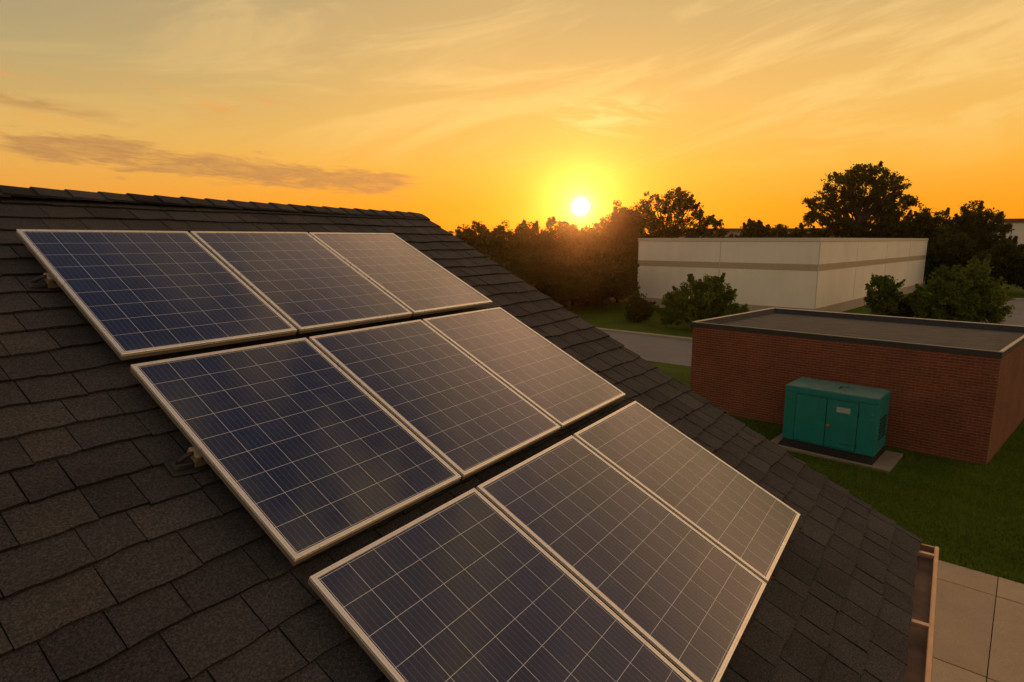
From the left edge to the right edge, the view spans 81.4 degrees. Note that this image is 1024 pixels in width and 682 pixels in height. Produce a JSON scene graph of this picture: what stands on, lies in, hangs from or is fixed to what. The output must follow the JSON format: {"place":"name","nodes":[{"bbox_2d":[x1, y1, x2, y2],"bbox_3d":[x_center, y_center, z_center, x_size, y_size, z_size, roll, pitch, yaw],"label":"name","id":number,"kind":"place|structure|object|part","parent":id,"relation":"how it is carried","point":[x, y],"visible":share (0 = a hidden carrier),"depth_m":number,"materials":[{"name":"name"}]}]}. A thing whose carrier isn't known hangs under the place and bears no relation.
{"place":"outdoors","nodes":[
{"label":"outdoors","id":0,"kind":"place"},
{"bbox_2d":[0,0,1023,239],"label":"sky","id":1,"kind":"structure","parent":0,"point":[453,113],"materials":[{"name":"orange"}]},
{"bbox_2d":[603,331,691,366],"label":"road","id":2,"kind":"structure","parent":0,"point":[664,350],"depth_m":31.15,"materials":[{"name":"grey asphalt"}]},
{"bbox_2d":[679,228,864,237],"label":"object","id":3,"kind":"structure","parent":0,"point":[733,231],"depth_m":119.11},
{"bbox_2d":[637,238,928,311],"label":"warehouse","id":4,"kind":"structure","parent":0,"point":[826,274],"depth_m":45.76,"materials":[{"name":"concrete"}]},
{"bbox_2d":[564,277,1023,583],"bbox_3d":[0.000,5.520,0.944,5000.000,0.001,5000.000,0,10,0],"label":"ground","id":5,"kind":"structure","parent":0,"point":[611,317],"depth_m":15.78,"materials":[{"name":"green plant"}]},
{"bbox_2d":[449,224,466,235],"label":"distant wood","id":6,"kind":"object","parent":5,"relation":"on","point":[458,227],"depth_m":94.84,"materials":[{"name":"green plant"}]},
{"bbox_2d":[0,185,938,681],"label":"shingled house","id":7,"kind":"structure","parent":5,"relation":"on","point":[126,555],"depth_m":3.30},
{"bbox_2d":[22,273,62,291],"bbox_3d":[-3.107,-0.398,3.941,0.150,0.090,0.195,36,26,25],"label":"roof mount","id":8,"kind":"object","parent":7,"relation":"attached to","point":[44,282],"visible":0.82,"depth_m":3.92,"materials":[{"name":"grey metal"}]},
{"bbox_2d":[164,446,210,476],"bbox_3d":[-1.691,0.617,3.110,0.150,0.090,0.195,36,26,25],"label":"roof mount","id":9,"kind":"object","parent":7,"relation":"attached to","point":[191,461],"visible":0.79,"depth_m":3.09,"materials":[{"name":"grey metal"}]},
{"bbox_2d":[455,220,489,250],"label":"broadleaf tree","id":10,"kind":"object","parent":5,"relation":"on","point":[471,237],"visible":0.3,"depth_m":64.18,"materials":[{"name":"green plant"}]},
{"bbox_2d":[480,251,505,268],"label":"tree","id":11,"kind":"object","parent":5,"relation":"on","point":[496,260],"visible":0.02,"depth_m":49.44,"materials":[{"name":"green plant"}]},
{"bbox_2d":[478,220,515,261],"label":"broadleaf tree","id":12,"kind":"object","parent":5,"relation":"on","point":[497,237],"visible":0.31,"depth_m":59.98,"materials":[{"name":"green plant"}]},
{"bbox_2d":[501,219,556,268],"bbox_3d":[1.537,-7.935,57.447,5.878,7.674,6.068,0,10,0],"label":"broadleaf tree","id":13,"kind":"object","parent":5,"relation":"on","point":[525,234],"visible":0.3,"depth_m":56.48,"materials":[{"name":"green plant"}]},
{"bbox_2d":[504,247,556,299],"bbox_3d":[1.219,-4.775,46.535,5.190,5.119,5.422,0,10,0],"label":"tree","id":14,"kind":"object","parent":5,"relation":"on","point":[526,268],"visible":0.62,"depth_m":45.29,"materials":[{"name":"green plant"}]},
{"bbox_2d":[528,216,580,259],"bbox_3d":[4.206,-7.595,55.079,5.755,7.804,5.475,0,10,0],"label":"broadleaf tree","id":15,"kind":"object","parent":5,"relation":"on","point":[556,238],"visible":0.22,"depth_m":54.43,"materials":[{"name":"green plant"}]},
{"bbox_2d":[555,300,580,306],"bbox_3d":[3.434,-4.231,49.225,5.192,3.152,6.180,-7,12,-36],"label":"undergrowth shrub","id":16,"kind":"object","parent":5,"relation":"on","point":[572,303],"visible":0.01,"depth_m":48.52,"materials":[{"name":"green plant"}]},
{"bbox_2d":[540,249,604,309],"bbox_3d":[4.523,-4.446,44.975,4.980,4.999,5.577,0,10,0],"label":"tree","id":17,"kind":"object","parent":5,"relation":"on","point":[567,277],"visible":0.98,"depth_m":43.97,"materials":[{"name":"green plant"}]},
{"bbox_2d":[565,224,605,265],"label":"broadleaf tree","id":18,"kind":"object","parent":5,"relation":"on","point":[586,241],"visible":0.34,"depth_m":52.53,"materials":[{"name":"green plant"}]},
{"bbox_2d":[581,237,639,309],"bbox_3d":[7.370,-5.271,47.107,5.510,5.905,5.726,0,10,0],"label":"tree","id":19,"kind":"object","parent":5,"relation":"on","point":[618,272],"visible":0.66,"depth_m":45.97,"materials":[{"name":"green plant"}]},
{"bbox_2d":[592,200,651,298],"bbox_3d":[9.998,-8.593,56.301,6.036,9.353,6.181,0,10,0],"label":"broadleaf tree","id":20,"kind":"object","parent":5,"relation":"on","point":[623,227],"visible":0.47,"depth_m":54.85,"materials":[{"name":"green plant"}]},
{"bbox_2d":[607,242,637,302],"bbox_3d":[9.462,-6.051,52.861,4.835,5.506,4.613,7,12,35],"label":"tree","id":21,"kind":"object","parent":5,"relation":"on","point":[629,254],"visible":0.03,"depth_m":51.90,"materials":[{"name":"green plant"}]},
{"bbox_2d":[624,289,658,322],"bbox_3d":[8.736,-2.369,40.666,2.308,2.360,2.012,-3,10,-20],"label":"bush","id":22,"kind":"object","parent":5,"relation":"on","point":[638,308],"visible":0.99,"depth_m":40.37,"materials":[{"name":"green plant"}]},
{"bbox_2d":[595,327,691,340],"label":"kerb","id":23,"kind":"structure","parent":5,"relation":"on","point":[648,334],"depth_m":35.02,"materials":[{"name":"concrete"}]},
{"bbox_2d":[630,186,728,239],"bbox_3d":[16.520,-10.618,62.862,12.897,11.133,6.230,0,10,0],"label":"spreading tree","id":24,"kind":"object","parent":5,"relation":"on","point":[669,228],"visible":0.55,"depth_m":62.02,"materials":[{"name":"green plant"}]},
{"bbox_2d":[652,273,749,328],"bbox_3d":[11.954,-2.456,37.240,5.961,3.696,3.666,0,10,0],"label":"bush","id":25,"kind":"object","parent":5,"relation":"on","point":[714,299],"visible":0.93,"depth_m":36.69,"materials":[{"name":"green plant"}]},
{"bbox_2d":[706,232,734,237],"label":"background tree","id":26,"kind":"object","parent":5,"relation":"on","point":[712,234],"visible":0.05,"depth_m":77.02,"materials":[{"name":"green plant"}]},
{"bbox_2d":[734,218,779,237],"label":"background tree","id":27,"kind":"object","parent":5,"relation":"on","point":[752,229],"visible":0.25,"depth_m":78.07,"materials":[{"name":"green plant"}]},
{"bbox_2d":[769,223,797,237],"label":"background tree","id":28,"kind":"object","parent":5,"relation":"on","point":[781,228],"visible":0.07,"depth_m":82.15,"materials":[{"name":"green plant"}]},
{"bbox_2d":[787,222,831,237],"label":"background tree","id":29,"kind":"object","parent":5,"relation":"on","point":[813,233],"visible":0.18,"depth_m":78.94,"materials":[{"name":"green plant"}]},
{"bbox_2d":[771,433,902,472],"bbox_3d":[8.624,2.921,15.986,2.920,0.090,1.610,9,13,42],"label":"concrete pad","id":30,"kind":"object","parent":5,"relation":"on","point":[886,461],"visible":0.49,"depth_m":15.25,"materials":[{"name":"grey concrete"}]},
{"bbox_2d":[778,377,890,464],"bbox_3d":[8.605,2.045,15.913,2.271,1.662,1.476,9,13,42],"label":"generator cabinet","id":31,"kind":"object","parent":30,"relation":"on","point":[839,420],"visible":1,"depth_m":15.46,"materials":[{"name":"teal metal"}]},
{"bbox_3d":[7.916,2.072,15.814,0.773,1.272,0.017,9,13,42],"label":"door","id":32,"kind":"part","parent":31,"relation":"part of","materials":[{"name":"teal paint"}]},
{"bbox_3d":[8.457,2.163,15.285,0.757,1.272,0.059,9,13,42],"label":"door","id":33,"kind":"part","parent":31,"relation":"part of","materials":[{"name":"teal paint"}]},
{"bbox_2d":[802,161,923,237],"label":"tall tree","id":34,"kind":"object","parent":5,"relation":"on","point":[836,219],"visible":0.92,"depth_m":79.11,"materials":[{"name":"green plant"}]},
{"bbox_2d":[863,273,905,315],"bbox_3d":[25.293,-2.936,40.739,2.552,3.449,2.198,0,10,0],"label":"bush","id":35,"kind":"object","parent":5,"relation":"on","point":[888,292],"visible":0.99,"depth_m":40.30,"materials":[{"name":"green plant"}]},
{"bbox_2d":[866,207,913,237],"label":"dark tree","id":36,"kind":"object","parent":5,"relation":"on","point":[894,227],"visible":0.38,"depth_m":77.11,"materials":[{"name":"green plant"}]},
{"bbox_2d":[884,289,926,317],"bbox_3d":[27.763,-2.475,41.648,3.546,2.244,2.247,0,10,0],"label":"scrub bush","id":37,"kind":"object","parent":5,"relation":"on","point":[904,308],"visible":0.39,"depth_m":41.31,"materials":[{"name":"green plant"}]},
{"bbox_2d":[902,207,951,283],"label":"dark tree","id":38,"kind":"object","parent":5,"relation":"on","point":[925,223],"visible":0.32,"depth_m":73.09,"materials":[{"name":"green plant"}]},
{"bbox_2d":[923,226,991,283],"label":"dark tree","id":39,"kind":"object","parent":5,"relation":"on","point":[946,249],"visible":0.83,"depth_m":65.88,"materials":[{"name":"green plant"}]},
{"bbox_2d":[906,254,1014,323],"bbox_3d":[29.269,-3.225,38.486,6.653,4.794,3.898,0,10,0],"label":"overgrown bush","id":40,"kind":"object","parent":5,"relation":"on","point":[978,303],"visible":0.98,"depth_m":37.97,"materials":[{"name":"green plant"}]},
{"bbox_2d":[936,200,1014,272],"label":"dark tree","id":41,"kind":"object","parent":5,"relation":"on","point":[980,226],"visible":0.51,"depth_m":66.83,"materials":[{"name":"green plant"}]},
{"bbox_2d":[967,232,1023,288],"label":"dark tree","id":42,"kind":"object","parent":5,"relation":"on","point":[1005,253],"visible":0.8,"depth_m":61.32,"materials":[{"name":"green plant"}]},
{"bbox_2d":[1004,249,1023,288],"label":"dark tree","id":43,"kind":"object","parent":5,"relation":"on","point":[1019,281],"visible":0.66,"depth_m":60.53,"materials":[{"name":"green plant"}]},
{"bbox_2d":[690,307,1023,464],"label":"brick building","id":44,"kind":"structure","parent":0,"point":[956,388],"depth_m":16.89,"materials":[{"name":"brick"}]},
{"bbox_2d":[931,560,1023,681],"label":"patio","id":45,"kind":"structure","parent":0,"point":[979,628],"depth_m":8.65,"materials":[{"name":"concrete"}]},
{"bbox_2d":[961,218,1023,270],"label":"warehouse","id":46,"kind":"structure","parent":0,"point":[1018,226],"depth_m":92.48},
{"bbox_2d":[979,300,1023,325],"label":"parking lot","id":47,"kind":"structure","parent":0,"point":[1017,317],"depth_m":44.51,"materials":[{"name":"grey asphalt"}]},
{"label":"mounting rail","id":48,"kind":"object","parent":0,"visible":0},
{"bbox_2d":[16,229,296,359],"bbox_3d":[-2.558,-0.419,4.329,1.650,0.046,1.188,36,26,26],"label":"solar panel","id":49,"kind":"object","parent":48,"relation":"attached to","point":[130,294],"visible":1,"depth_m":4.21,"materials":[{"name":"glass"}]},
{"bbox_2d":[190,231,411,333],"bbox_3d":[-1.861,-0.588,5.312,1.650,0.047,1.188,36,27,25],"label":"solar panel","id":50,"kind":"object","parent":48,"relation":"attached to","point":[303,282],"visible":0.99,"depth_m":5.21,"materials":[{"name":"glass"}]},
{"bbox_2d":[309,232,492,315],"bbox_3d":[-1.164,-0.757,6.293,1.650,0.045,1.188,35,26,26],"label":"solar panel","id":51,"kind":"object","parent":48,"relation":"attached to","point":[412,279],"visible":0.95,"depth_m":6.20,"materials":[{"name":"glass"}]},
{"label":"mounting rail","id":52,"kind":"object","parent":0,"visible":0},
{"bbox_2d":[130,338,461,565],"bbox_3d":[-1.266,0.506,3.571,1.650,0.045,1.188,36,26,26],"label":"solar panel","id":53,"kind":"object","parent":52,"relation":"attached to","point":[305,448],"visible":1,"depth_m":3.43,"materials":[{"name":"glass"}]},
{"bbox_2d":[308,319,560,479],"bbox_3d":[-0.570,0.339,4.554,1.650,0.045,1.188,36,26,25],"label":"solar panel","id":54,"kind":"object","parent":52,"relation":"attached to","point":[459,411],"visible":0.97,"depth_m":4.44,"materials":[{"name":"glass"}]},
{"bbox_2d":[422,307,624,429],"bbox_3d":[0.127,0.170,5.537,1.650,0.046,1.188,36,26,25],"label":"solar panel","id":55,"kind":"object","parent":52,"relation":"attached to","point":[555,384],"visible":0.96,"depth_m":5.44,"materials":[{"name":"glass"}]},
{"label":"mounting rail","id":56,"kind":"object","parent":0,"visible":0},
{"bbox_2d":[308,488,691,681],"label":"solar panel","id":57,"kind":"object","parent":56,"relation":"attached to","point":[473,585],"visible":1,"depth_m":2.90,"materials":[{"name":"glass"}]},
{"bbox_2d":[476,435,766,681],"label":"solar panel","id":58,"kind":"object","parent":56,"relation":"attached to","point":[678,593],"visible":0.91,"depth_m":3.67,"materials":[{"name":"glass"}]},
{"bbox_2d":[573,401,799,582],"bbox_3d":[1.419,1.094,4.778,1.650,0.045,1.188,35,26,26],"label":"solar panel","id":59,"kind":"object","parent":56,"relation":"attached to","point":[743,520],"visible":0.93,"depth_m":4.68,"materials":[{"name":"glass"}]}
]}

